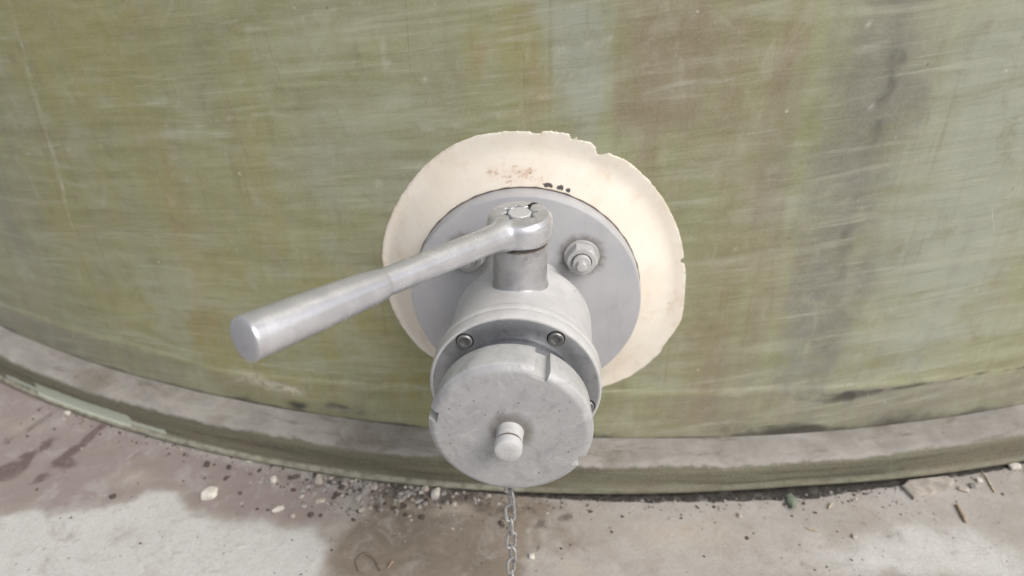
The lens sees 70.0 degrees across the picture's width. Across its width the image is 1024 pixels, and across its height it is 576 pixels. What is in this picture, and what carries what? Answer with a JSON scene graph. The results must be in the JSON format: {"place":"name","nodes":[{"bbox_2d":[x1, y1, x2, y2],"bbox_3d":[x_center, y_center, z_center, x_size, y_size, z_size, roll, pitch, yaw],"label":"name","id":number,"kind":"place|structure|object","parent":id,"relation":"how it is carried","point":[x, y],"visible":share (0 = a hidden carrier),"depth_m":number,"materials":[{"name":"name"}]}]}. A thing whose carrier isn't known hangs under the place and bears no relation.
{"place":"outdoors","nodes":[
{"label":"outdoors","id":0,"kind":"place"},
{"bbox_2d":[0,381,1023,575],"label":"ground","id":1,"kind":"structure","parent":0,"point":[172,521],"depth_m":0.71,"materials":[{"name":"concrete"}]},
{"bbox_2d":[109,493,115,498],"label":"pebble","id":2,"kind":"object","parent":1,"relation":"on","point":[112,496],"visible":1,"depth_m":0.75,"materials":[{"name":"stone"}]},
{"bbox_2d":[204,461,209,466],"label":"pebble","id":3,"kind":"object","parent":1,"relation":"on","point":[206,463],"visible":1,"depth_m":0.79,"materials":[{"name":"stone"}]},
{"bbox_2d":[201,486,218,499],"bbox_3d":[-0.310,0.211,0.751,0.016,0.010,0.011,-4,31,-5],"label":"pebble","id":4,"kind":"object","parent":1,"relation":"on","point":[209,493],"visible":1,"depth_m":0.75,"materials":[{"name":"white stone"}]},
{"bbox_2d":[270,475,277,483],"bbox_3d":[-0.250,0.201,0.768,0.007,0.007,0.008,2,31,4],"label":"pebble","id":5,"kind":"object","parent":1,"relation":"on","point":[274,479],"visible":1,"depth_m":0.77,"materials":[{"name":"white stone"}]},
{"bbox_2d":[272,505,283,512],"bbox_3d":[-0.235,0.222,0.735,0.012,0.006,0.005,-14,34,-20],"label":"pebble","id":6,"kind":"object","parent":1,"relation":"on","point":[278,509],"visible":1,"depth_m":0.73,"materials":[{"name":"white stone"}]},
{"bbox_2d":[315,473,322,484],"bbox_3d":[-0.203,0.201,0.768,0.008,0.006,0.014,-9,32,-13],"label":"pebble","id":7,"kind":"object","parent":1,"relation":"on","point":[318,479],"visible":1,"depth_m":0.76,"materials":[{"name":"beige stone"}]},
{"bbox_2d":[315,498,325,503],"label":"pebble","id":8,"kind":"object","parent":1,"relation":"on","point":[319,500],"visible":1,"depth_m":0.74,"materials":[{"name":"beige stone"}]},
{"bbox_2d":[355,552,380,571],"bbox_3d":[-0.135,0.255,0.677,0.019,0.004,0.024,-17,35,-24],"label":"dry stalk","id":9,"kind":"object","parent":1,"relation":"on","point":[374,559],"visible":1,"depth_m":0.68,"materials":[{"name":"beige plant"}]},
{"bbox_2d":[202,457,567,541],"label":"gravel","id":10,"kind":"structure","parent":1,"relation":"on","point":[364,491],"depth_m":0.75,"materials":[{"name":"grey gravel"}]},
{"bbox_2d":[431,487,439,498],"bbox_3d":[-0.078,0.210,0.749,0.008,0.008,0.011,2,31,4],"label":"pebble","id":11,"kind":"object","parent":10,"relation":"on","point":[435,493],"visible":1,"depth_m":0.74,"materials":[{"name":"white stone"}]},
{"bbox_2d":[421,485,428,491],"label":"pebble","id":12,"kind":"object","parent":1,"relation":"on","point":[425,488],"visible":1,"depth_m":0.75,"materials":[{"name":"beige stone"}]},
{"bbox_2d":[5,394,1015,574],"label":"loose grit","id":13,"kind":"object","parent":1,"relation":"on","point":[452,496],"visible":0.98,"depth_m":0.72,"materials":[{"name":"grey gravel"}]},
{"bbox_2d":[0,0,1023,493],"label":"storage tank","id":14,"kind":"object","parent":1,"relation":"on","point":[812,210],"visible":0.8,"depth_m":0.66,"materials":[{"name":"plastic"}]},
{"bbox_2d":[230,187,640,487],"bbox_3d":[-0.016,0.055,0.529,0.237,0.243,0.273,2,31,4],"label":"ball valve","id":15,"kind":"object","parent":14,"relation":"attached to","point":[527,302],"visible":1,"depth_m":0.51,"materials":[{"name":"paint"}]},
{"bbox_2d":[504,487,516,575],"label":"chain","id":16,"kind":"object","parent":15,"relation":"hanging from","point":[511,503],"visible":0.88,"depth_m":0.58,"materials":[{"name":"silver metal"}]},
{"bbox_2d":[529,553,534,558],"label":"pebble","id":17,"kind":"object","parent":1,"relation":"on","point":[531,555],"visible":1,"depth_m":0.68,"materials":[{"name":"white stone"}]},
{"bbox_2d":[784,493,796,508],"bbox_3d":[0.281,0.214,0.732,0.012,0.004,0.021,2,31,4],"label":"pebble","id":18,"kind":"object","parent":1,"relation":"on","point":[791,500],"visible":1,"depth_m":0.73,"materials":[{"name":"green stone"}]},
{"bbox_2d":[901,476,954,499],"bbox_3d":[0.427,0.201,0.748,0.057,0.006,0.022,-9,32,-12],"label":"concrete chip","id":19,"kind":"object","parent":1,"relation":"on","point":[913,489],"visible":1,"depth_m":0.74,"materials":[{"name":"beige concrete"}]},
{"bbox_2d":[955,503,966,522],"bbox_3d":[0.441,0.221,0.718,0.004,0.004,0.022,2,31,4],"label":"twig","id":20,"kind":"object","parent":1,"relation":"on","point":[961,512],"visible":1,"depth_m":0.72,"materials":[{"name":"brown wood"}]},
{"bbox_2d":[958,486,968,492],"bbox_3d":[0.459,0.205,0.744,0.009,0.004,0.005,11,33,19],"label":"pebble","id":21,"kind":"object","parent":1,"relation":"on","point":[963,489],"visible":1,"depth_m":0.74,"materials":[{"name":"beige stone"}]},
{"bbox_2d":[968,482,977,488],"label":"pebble","id":22,"kind":"object","parent":1,"relation":"on","point":[972,485],"visible":1,"depth_m":0.75,"materials":[{"name":"grey stone"}]},
{"bbox_2d":[975,477,982,482],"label":"pebble","id":23,"kind":"object","parent":1,"relation":"on","point":[978,480],"visible":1,"depth_m":0.75,"materials":[{"name":"white stone"}]},
{"bbox_2d":[981,471,995,492],"bbox_3d":[0.490,0.199,0.753,0.003,0.002,0.030,2,31,4],"label":"twig","id":24,"kind":"object","parent":1,"relation":"on","point":[990,484],"visible":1,"depth_m":0.75,"materials":[{"name":"wood"}]},
{"bbox_2d":[1008,463,1021,469],"bbox_3d":[0.528,0.188,0.769,0.012,0.007,0.008,-4,31,-6],"label":"pebble","id":25,"kind":"object","parent":1,"relation":"on","point":[1014,466],"visible":1,"depth_m":0.77,"materials":[{"name":"white stone"}]}
]}

